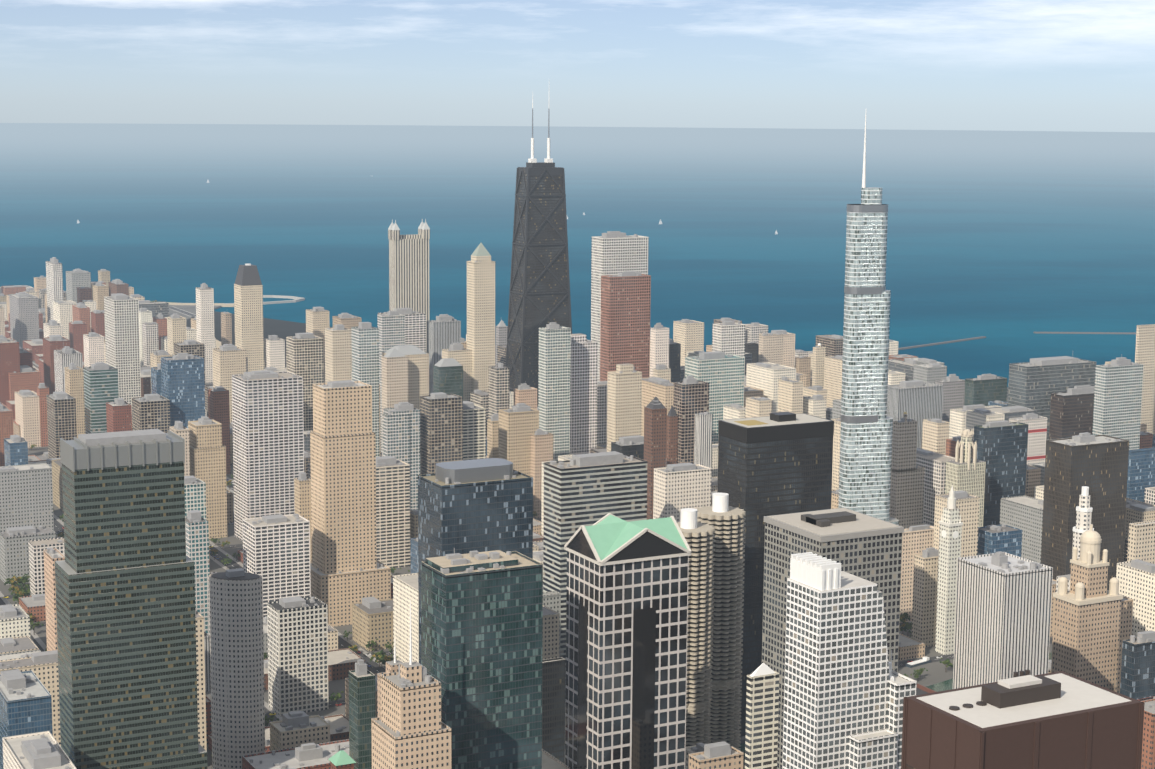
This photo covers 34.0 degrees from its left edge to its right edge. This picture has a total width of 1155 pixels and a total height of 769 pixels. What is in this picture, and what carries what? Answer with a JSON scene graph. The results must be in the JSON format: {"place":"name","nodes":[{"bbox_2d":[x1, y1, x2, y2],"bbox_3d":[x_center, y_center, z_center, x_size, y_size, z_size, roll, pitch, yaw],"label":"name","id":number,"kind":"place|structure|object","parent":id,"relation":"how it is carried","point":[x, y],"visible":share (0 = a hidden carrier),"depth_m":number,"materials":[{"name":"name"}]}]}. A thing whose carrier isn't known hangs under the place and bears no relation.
{"place":"outdoors","nodes":[
{"label":"outdoors","id":0,"kind":"place"},
{"bbox_2d":[0,305,1052,768],"bbox_3d":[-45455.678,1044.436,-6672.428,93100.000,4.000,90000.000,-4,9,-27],"label":"city ground","id":1,"kind":"structure","parent":0,"point":[932,673],"depth_m":1642.85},
{"bbox_2d":[0,335,19,405],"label":"high-rise building","id":2,"kind":"structure","parent":1,"relation":"on","point":[9,356],"depth_m":2545.14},
{"bbox_2d":[0,603,29,638],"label":"white building","id":3,"kind":"structure","parent":1,"relation":"on","point":[14,620],"depth_m":1434.88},
{"bbox_2d":[9,292,38,347],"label":"grey building","id":4,"kind":"structure","parent":1,"relation":"on","point":[24,318],"depth_m":3204.76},
{"bbox_2d":[0,669,52,768],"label":"blue glass building","id":5,"kind":"structure","parent":1,"relation":"on","point":[25,702],"depth_m":1102.39,"materials":[{"name":"glass"}]},
{"bbox_2d":[0,525,55,584],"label":"grey building","id":6,"kind":"structure","parent":1,"relation":"on","point":[14,552],"depth_m":1674.86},
{"bbox_2d":[15,390,40,447],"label":"cream building","id":7,"kind":"structure","parent":1,"relation":"on","point":[27,410],"depth_m":2331.99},
{"bbox_2d":[2,731,76,768],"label":"building","id":8,"kind":"structure","parent":1,"relation":"on","point":[41,750],"depth_m":984.68,"materials":[{"name":"concrete"}]},
{"bbox_2d":[44,548,64,650],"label":"beige building","id":9,"kind":"structure","parent":1,"relation":"on","point":[51,556],"depth_m":1245.68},
{"bbox_2d":[46,257,62,322],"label":"white building","id":10,"kind":"structure","parent":1,"relation":"on","point":[54,279],"depth_m":3202.60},
{"bbox_2d":[46,391,76,458],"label":"high-rise building","id":11,"kind":"structure","parent":1,"relation":"on","point":[61,414],"depth_m":2134.45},
{"bbox_2d":[64,363,84,438],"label":"beige building","id":12,"kind":"structure","parent":1,"relation":"on","point":[74,380],"depth_m":2329.82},
{"bbox_2d":[83,362,118,433],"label":"green glass building","id":13,"kind":"structure","parent":1,"relation":"on","point":[101,389],"depth_m":2155.59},
{"bbox_2d":[106,398,131,431],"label":"high-rise building","id":14,"kind":"structure","parent":1,"relation":"on","point":[118,414],"depth_m":2131.02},
{"bbox_2d":[104,293,140,408],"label":"white building","id":15,"kind":"structure","parent":1,"relation":"on","point":[122,339],"depth_m":2488.21,"materials":[{"name":"concrete"}]},
{"bbox_2d":[55,429,207,768],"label":"skyscraper","id":16,"kind":"structure","parent":1,"relation":"on","point":[125,611],"depth_m":1039.83,"materials":[{"name":"green"}]},
{"bbox_2d":[132,394,169,432],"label":"high-rise building","id":17,"kind":"structure","parent":1,"relation":"on","point":[150,411],"depth_m":2062.73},
{"bbox_2d":[161,349,204,427],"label":"blue glass building","id":18,"kind":"structure","parent":1,"relation":"on","point":[182,384],"depth_m":2086.59,"materials":[{"name":"glass"}]},
{"bbox_2d":[185,510,209,635],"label":"high-rise building","id":19,"kind":"structure","parent":1,"relation":"on","point":[197,537],"depth_m":1472.93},
{"bbox_2d":[5,312,392,751],"bbox_3d":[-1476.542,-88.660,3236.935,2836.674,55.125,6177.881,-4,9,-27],"label":"redbrick city blocks","id":20,"kind":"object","parent":1,"relation":"on","point":[35,346],"visible":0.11,"depth_m":3064.66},
{"bbox_2d":[196,283,214,385],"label":"white building","id":21,"kind":"structure","parent":1,"relation":"on","point":[205,314],"depth_m":2693.81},
{"bbox_2d":[188,416,226,538],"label":"beige building","id":22,"kind":"structure","parent":1,"relation":"on","point":[207,448],"depth_m":1847.41,"materials":[{"name":"concrete"}]},
{"bbox_2d":[208,381,230,473],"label":"pink brick building","id":23,"kind":"structure","parent":1,"relation":"on","point":[218,405],"depth_m":2165.26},
{"bbox_2d":[212,344,245,422],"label":"cream building","id":24,"kind":"structure","parent":1,"relation":"on","point":[229,360],"depth_m":2316.93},
{"bbox_2d":[208,568,264,768],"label":"skyscraper","id":25,"kind":"structure","parent":1,"relation":"on","point":[236,660],"depth_m":1157.33,"materials":[{"name":"grey"}]},
{"bbox_2d":[234,264,263,371],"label":"skyscraper","id":26,"kind":"structure","parent":1,"relation":"on","point":[248,298],"depth_m":2548.66,"materials":[{"name":"grey stone"}]},
{"bbox_2d":[232,368,303,541],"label":"skyscraper","id":27,"kind":"structure","parent":1,"relation":"on","point":[268,436],"depth_m":1826.56,"materials":[{"name":"concrete"}]},
{"bbox_2d":[242,514,310,618],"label":"high-rise building","id":28,"kind":"structure","parent":1,"relation":"on","point":[276,552],"depth_m":1507.00,"materials":[{"name":"concrete"}]},
{"bbox_2d":[25,348,543,741],"bbox_3d":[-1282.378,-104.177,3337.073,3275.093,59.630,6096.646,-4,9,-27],"label":"brown city blocks","id":29,"kind":"structure","parent":1,"relation":"on","point":[341,663],"depth_m":1407.35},
{"bbox_2d":[267,596,328,715],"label":"white building","id":30,"kind":"structure","parent":1,"relation":"on","point":[297,627],"depth_m":1323.43,"materials":[{"name":"concrete"}]},
{"bbox_2d":[242,739,353,768],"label":"low-rise building","id":31,"kind":"structure","parent":1,"relation":"on","point":[313,755],"depth_m":1140.68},
{"bbox_2d":[270,710,329,750],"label":"cream building","id":32,"kind":"structure","parent":1,"relation":"on","point":[294,729],"depth_m":1174.26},
{"bbox_2d":[286,332,323,429],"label":"cream building","id":33,"kind":"structure","parent":1,"relation":"on","point":[304,356],"depth_m":2216.74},
{"bbox_2d":[325,324,350,382],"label":"cream building","id":34,"kind":"structure","parent":1,"relation":"on","point":[337,352],"depth_m":2172.96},
{"bbox_2d":[310,380,390,626],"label":"beige building","id":35,"kind":"structure","parent":1,"relation":"on","point":[347,569],"depth_m":1545.20,"materials":[{"name":"concrete"}]},
{"bbox_2d":[349,659,375,768],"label":"green glass building","id":36,"kind":"structure","parent":1,"relation":"on","point":[362,702],"depth_m":1131.83,"materials":[{"name":"glass"}]},
{"bbox_2d":[351,322,379,456],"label":"high-rise building","id":37,"kind":"structure","parent":1,"relation":"on","point":[365,349],"depth_m":2079.50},
{"bbox_2d":[377,311,404,452],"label":"high-rise building","id":38,"kind":"structure","parent":1,"relation":"on","point":[391,325],"depth_m":2300.43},
{"bbox_2d":[376,456,409,568],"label":"high-rise building","id":39,"kind":"structure","parent":1,"relation":"on","point":[393,512],"depth_m":1736.07,"materials":[{"name":"concrete"}]},
{"bbox_2d":[381,348,407,455],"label":"cream building","id":40,"kind":"structure","parent":1,"relation":"on","point":[394,376],"depth_m":2059.23,"materials":[{"name":"grey"}]},
{"bbox_2d":[382,410,409,463],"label":"high-rise building","id":41,"kind":"structure","parent":1,"relation":"on","point":[396,436],"depth_m":1850.90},
{"bbox_2d":[383,402,419,510],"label":"high-rise building","id":42,"kind":"structure","parent":1,"relation":"on","point":[410,409],"depth_m":1861.77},
{"bbox_2d":[378,308,425,351],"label":"high-rise building","id":43,"kind":"structure","parent":1,"relation":"on","point":[415,328],"depth_m":2387.67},
{"bbox_2d":[382,345,428,409],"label":"cream building","id":44,"kind":"structure","parent":1,"relation":"on","point":[418,372],"depth_m":2082.64,"materials":[{"name":"grey"}]},
{"bbox_2d":[388,219,429,352],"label":"skyscraper","id":45,"kind":"structure","parent":1,"relation":"on","point":[408,271],"depth_m":2455.99,"materials":[{"name":"grey"}]},
{"bbox_2d":[371,600,450,768],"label":"beige building","id":46,"kind":"structure","parent":1,"relation":"on","point":[410,729],"depth_m":901.43,"materials":[{"name":"white stone"}]},
{"bbox_2d":[420,392,462,474],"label":"high-rise building","id":47,"kind":"structure","parent":1,"relation":"on","point":[441,426],"depth_m":1873.93,"materials":[{"name":"concrete"}]},
{"bbox_2d":[427,314,460,394],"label":"grey building","id":48,"kind":"structure","parent":1,"relation":"on","point":[443,331],"depth_m":2394.73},
{"bbox_2d":[433,358,462,396],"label":"green glass building","id":49,"kind":"structure","parent":1,"relation":"on","point":[447,375],"depth_m":2243.20,"materials":[{"name":"grey"}]},
{"bbox_2d":[463,401,485,459],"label":"high-rise building","id":50,"kind":"structure","parent":1,"relation":"on","point":[474,431],"depth_m":1903.24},
{"bbox_2d":[418,458,532,663],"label":"blue glass building","id":51,"kind":"structure","parent":1,"relation":"on","point":[478,505],"depth_m":1185.73,"materials":[{"name":"blue glass"}]},
{"bbox_2d":[467,243,494,391],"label":"cream building","id":52,"kind":"structure","parent":1,"relation":"on","point":[481,305],"depth_m":2271.14,"materials":[{"name":"grey"}]},
{"bbox_2d":[421,548,542,768],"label":"office tower","id":53,"kind":"structure","parent":1,"relation":"on","point":[481,633],"depth_m":956.24,"materials":[{"name":"glass"}]},
{"bbox_2d":[498,403,538,475],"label":"beige building","id":54,"kind":"structure","parent":1,"relation":"on","point":[518,424],"depth_m":1950.73,"materials":[{"name":"concrete"}]},
{"bbox_2d":[505,99,571,406],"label":"skyscraper","id":55,"kind":"structure","parent":1,"relation":"on","point":[539,295],"depth_m":2404.80,"materials":[{"name":"grey metal"}]},
{"bbox_2d":[43,300,1036,700],"bbox_3d":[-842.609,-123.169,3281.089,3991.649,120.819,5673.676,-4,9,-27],"label":"buildings","id":56,"kind":"structure","parent":1,"relation":"on","point":[905,366],"depth_m":2346.03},
{"bbox_2d":[530,429,552,517],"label":"beige building","id":57,"kind":"structure","parent":1,"relation":"on","point":[541,445],"depth_m":1953.43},
{"bbox_2d":[542,657,565,763],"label":"dark glass building","id":58,"kind":"structure","parent":1,"relation":"on","point":[553,706],"depth_m":1141.50,"materials":[{"name":"glass"}]},
{"bbox_2d":[538,322,570,460],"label":"high-rise building","id":59,"kind":"structure","parent":1,"relation":"on","point":[554,368],"depth_m":2037.64,"materials":[{"name":"concrete"}]},
{"bbox_2d":[0,269,1127,650],"bbox_3d":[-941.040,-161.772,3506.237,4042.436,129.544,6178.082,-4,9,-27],"label":"buildings","id":60,"kind":"structure","parent":1,"relation":"on","point":[372,618],"depth_m":1756.20,"materials":[{"name":"concrete"}]},
{"bbox_2d":[6,276,1146,718],"bbox_3d":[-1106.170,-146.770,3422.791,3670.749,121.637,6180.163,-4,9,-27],"label":"buildings","id":61,"kind":"structure","parent":1,"relation":"on","point":[910,648],"depth_m":1488.69,"materials":[{"name":"concrete"}]},
{"bbox_2d":[0,287,1154,595],"bbox_3d":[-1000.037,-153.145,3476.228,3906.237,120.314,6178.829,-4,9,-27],"label":"buildings","id":62,"kind":"structure","parent":1,"relation":"on","point":[934,475],"depth_m":1746.97,"materials":[{"name":"concrete"}]},
{"bbox_2d":[0,288,1154,750],"bbox_3d":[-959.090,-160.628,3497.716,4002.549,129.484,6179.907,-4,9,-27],"label":"buildings","id":63,"kind":"structure","parent":1,"relation":"on","point":[688,336],"depth_m":1765.66,"materials":[{"name":"concrete"}]},
{"bbox_2d":[0,285,1154,768],"bbox_3d":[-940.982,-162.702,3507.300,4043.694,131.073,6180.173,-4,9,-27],"label":"city blocks","id":64,"kind":"structure","parent":1,"relation":"on","point":[1136,577],"depth_m":1782.98,"materials":[{"name":"concrete"}]},
{"bbox_2d":[1,281,1154,768],"bbox_3d":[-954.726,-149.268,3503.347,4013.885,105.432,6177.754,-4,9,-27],"label":"buildings","id":65,"kind":"structure","parent":1,"relation":"on","point":[35,605],"depth_m":1568.98,"materials":[{"name":"concrete"}]},
{"bbox_2d":[570,333,597,454],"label":"white building","id":66,"kind":"structure","parent":1,"relation":"on","point":[583,395],"depth_m":2078.49,"materials":[{"name":"concrete"}]},
{"bbox_2d":[129,287,1051,672],"bbox_3d":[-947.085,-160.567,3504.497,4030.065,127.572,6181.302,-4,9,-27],"label":"buildings","id":67,"kind":"structure","parent":1,"relation":"on","point":[659,389],"depth_m":2068.09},
{"bbox_2d":[543,451,647,669],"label":"striped building","id":68,"kind":"structure","parent":1,"relation":"on","point":[589,489],"depth_m":1425.20,"materials":[{"name":"concrete"}]},
{"bbox_2d":[591,231,648,380],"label":"white building","id":69,"kind":"structure","parent":1,"relation":"on","point":[614,252],"depth_m":2328.35,"materials":[{"name":"concrete"}]},
{"bbox_2d":[607,363,641,451],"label":"cream building","id":70,"kind":"structure","parent":1,"relation":"on","point":[624,391],"depth_m":1953.15,"materials":[{"name":"concrete"}]},
{"bbox_2d":[600,271,650,380],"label":"pink building","id":71,"kind":"structure","parent":1,"relation":"on","point":[625,318],"depth_m":2261.82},
{"bbox_2d":[564,513,690,768],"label":"skyscraper","id":72,"kind":"structure","parent":1,"relation":"on","point":[626,626],"depth_m":992.90,"materials":[{"name":"glass"}]},
{"bbox_2d":[644,397,666,519],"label":"brown building","id":73,"kind":"structure","parent":1,"relation":"on","point":[655,431],"depth_m":1788.84,"materials":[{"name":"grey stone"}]},
{"bbox_2d":[650,323,668,376],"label":"white building","id":74,"kind":"structure","parent":1,"relation":"on","point":[659,343],"depth_m":2256.12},
{"bbox_2d":[653,463,710,522],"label":"white building","id":75,"kind":"structure","parent":1,"relation":"on","point":[678,488],"depth_m":1537.95,"materials":[{"name":"concrete"}]},
{"bbox_2d":[673,376,708,463],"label":"high-rise building","id":76,"kind":"structure","parent":1,"relation":"on","point":[690,396],"depth_m":1879.66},
{"bbox_2d":[677,508,714,746],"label":"high-rise tower","id":77,"kind":"structure","parent":1,"relation":"on","point":[699,537],"depth_m":1155.06,"materials":[{"name":"grey"}]},
{"bbox_2d":[694,412,712,473],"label":"white building","id":78,"kind":"structure","parent":1,"relation":"on","point":[703,441],"depth_m":1817.19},
{"bbox_2d":[685,351,744,443],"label":"high-rise building","id":79,"kind":"structure","parent":1,"relation":"on","point":[721,373],"depth_m":2145.10,"materials":[{"name":"concrete"}]},
{"bbox_2d":[689,741,743,768],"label":"tan building","id":80,"kind":"structure","parent":1,"relation":"on","point":[721,755],"depth_m":980.73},
{"bbox_2d":[697,493,745,749],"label":"high-rise tower","id":81,"kind":"structure","parent":1,"relation":"on","point":[723,518],"depth_m":1202.99,"materials":[{"name":"grey"}]},
{"bbox_2d":[712,321,744,356],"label":"white building","id":82,"kind":"structure","parent":1,"relation":"on","point":[728,337],"depth_m":2367.95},
{"bbox_2d":[745,663,778,768],"bbox_3d":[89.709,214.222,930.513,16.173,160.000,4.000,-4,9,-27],"label":"high-rise building","id":83,"kind":"structure","parent":1,"relation":"on","point":[762,707],"depth_m":920.82,"materials":[{"name":"white paint"}]},
{"bbox_2d":[717,412,833,736],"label":"skyscraper","id":84,"kind":"structure","parent":1,"relation":"on","point":[777,463],"depth_m":1275.39,"materials":[{"name":"black"}]},
{"bbox_2d":[410,400,1154,573],"bbox_3d":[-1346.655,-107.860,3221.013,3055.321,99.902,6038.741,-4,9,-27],"label":"buildings","id":85,"kind":"structure","parent":1,"relation":"on","point":[998,538],"depth_m":1567.17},
{"bbox_2d":[762,508,903,768],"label":"office tower","id":86,"kind":"structure","parent":1,"relation":"on","point":[863,546],"depth_m":1051.50,"materials":[{"name":"concrete"}]},
{"bbox_2d":[783,552,916,768],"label":"skyscraper","id":87,"kind":"structure","parent":1,"relation":"on","point":[847,689],"depth_m":828.78,"materials":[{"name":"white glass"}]},
{"bbox_2d":[838,115,898,524],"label":"skyscraper","id":88,"kind":"structure","parent":1,"relation":"on","point":[866,430],"depth_m":1605.84,"materials":[{"name":"silver metal"}]},
{"bbox_2d":[890,412,924,528],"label":"building","id":89,"kind":"structure","parent":1,"relation":"on","point":[907,492],"depth_m":1703.39,"materials":[{"name":"concrete"}]},
{"bbox_2d":[887,380,942,448],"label":"grey building","id":90,"kind":"structure","parent":1,"relation":"on","point":[918,401],"depth_m":2128.23,"materials":[{"name":"concrete"}]},
{"bbox_2d":[899,524,933,622],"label":"cream building","id":91,"kind":"structure","parent":1,"relation":"on","point":[917,539],"depth_m":1570.40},
{"bbox_2d":[912,547,938,646],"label":"cream building","id":92,"kind":"structure","parent":1,"relation":"on","point":[925,585],"depth_m":1498.78,"materials":[{"name":"concrete"}]},
{"bbox_2d":[935,485,962,654],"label":"skyscraper","id":93,"kind":"structure","parent":1,"relation":"on","point":[951,524],"depth_m":1475.11,"materials":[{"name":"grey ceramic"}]},
{"bbox_2d":[935,374,964,421],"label":"grey building","id":94,"kind":"structure","parent":1,"relation":"on","point":[953,391],"depth_m":2224.85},
{"bbox_2d":[945,429,985,526],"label":"skyscraper","id":95,"kind":"structure","parent":1,"relation":"on","point":[966,472],"depth_m":1682.31,"materials":[{"name":"stone"}]},
{"bbox_2d":[964,374,1006,405],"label":"green glass building","id":96,"kind":"structure","parent":1,"relation":"on","point":[983,389],"depth_m":2171.50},
{"bbox_2d":[974,420,1027,526],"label":"blue glass building","id":97,"kind":"structure","parent":1,"relation":"on","point":[1002,449],"depth_m":1765.82,"materials":[{"name":"glass"}]},
{"bbox_2d":[953,551,1052,688],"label":"white building","id":98,"kind":"structure","parent":1,"relation":"on","point":[1003,615],"depth_m":1101.27,"materials":[{"name":"concrete"}]},
{"bbox_2d":[901,670,1144,768],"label":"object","id":99,"kind":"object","parent":1,"relation":"on","point":[1059,720],"visible":1,"depth_m":719.79,"materials":[{"name":"brown"}]},
{"bbox_2d":[1009,413,1047,465],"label":"white building","id":100,"kind":"structure","parent":1,"relation":"on","point":[1037,437],"depth_m":1994.80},
{"bbox_2d":[1008,356,1095,439],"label":"high-rise building","id":101,"kind":"structure","parent":1,"relation":"on","point":[1034,383],"depth_m":2113.56,"materials":[{"name":"concrete"}]},
{"bbox_2d":[1049,385,1094,439],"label":"dark brown building","id":102,"kind":"structure","parent":1,"relation":"on","point":[1071,411],"depth_m":2097.86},
{"bbox_2d":[1056,486,1093,591],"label":"clock tower building","id":103,"kind":"structure","parent":1,"relation":"on","point":[1084,509],"depth_m":1340.46,"materials":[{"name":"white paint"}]},
{"bbox_2d":[1041,432,1128,589],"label":"skyscraper","id":104,"kind":"structure","parent":1,"relation":"on","point":[1097,465],"depth_m":1633.54,"materials":[{"name":"brown metal"}]},
{"bbox_2d":[1051,524,1122,691],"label":"domed tower building","id":105,"kind":"structure","parent":1,"relation":"on","point":[1086,624],"depth_m":1236.81,"materials":[{"name":"stone"}]},
{"bbox_2d":[1092,354,1143,449],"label":"high-rise building","id":106,"kind":"structure","parent":1,"relation":"on","point":[1118,397],"depth_m":2038.23,"materials":[{"name":"concrete"}]},
{"bbox_2d":[1120,630,1154,699],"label":"blue glass building","id":107,"kind":"structure","parent":1,"relation":"on","point":[1137,681],"depth_m":1233.02,"materials":[{"name":"glass"}]},
{"bbox_2d":[1126,447,1154,501],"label":"blue glass building","id":108,"kind":"structure","parent":1,"relation":"on","point":[1141,471],"depth_m":1815.71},
{"bbox_2d":[1127,520,1154,563],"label":"cream building","id":109,"kind":"structure","parent":1,"relation":"on","point":[1141,542],"depth_m":1398.70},
{"bbox_2d":[1135,324,1154,433],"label":"cream building","id":110,"kind":"structure","parent":1,"relation":"on","point":[1145,347],"depth_m":2250.85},
{"bbox_2d":[0,306,1052,743],"bbox_3d":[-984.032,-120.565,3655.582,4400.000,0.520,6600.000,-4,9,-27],"label":"trees","id":111,"kind":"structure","parent":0,"point":[374,668],"depth_m":1502.09,"materials":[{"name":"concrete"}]},
{"bbox_2d":[0,123,1154,396],"bbox_3d":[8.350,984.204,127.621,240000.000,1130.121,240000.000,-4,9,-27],"label":"lake","id":112,"kind":"structure","parent":0,"point":[1006,243],"depth_m":7297.62,"materials":[{"name":"liquid"}]},
{"bbox_2d":[0,0,1154,131],"label":"sky","id":113,"kind":"structure","parent":0,"point":[986,65],"materials":[{"name":"blue"}]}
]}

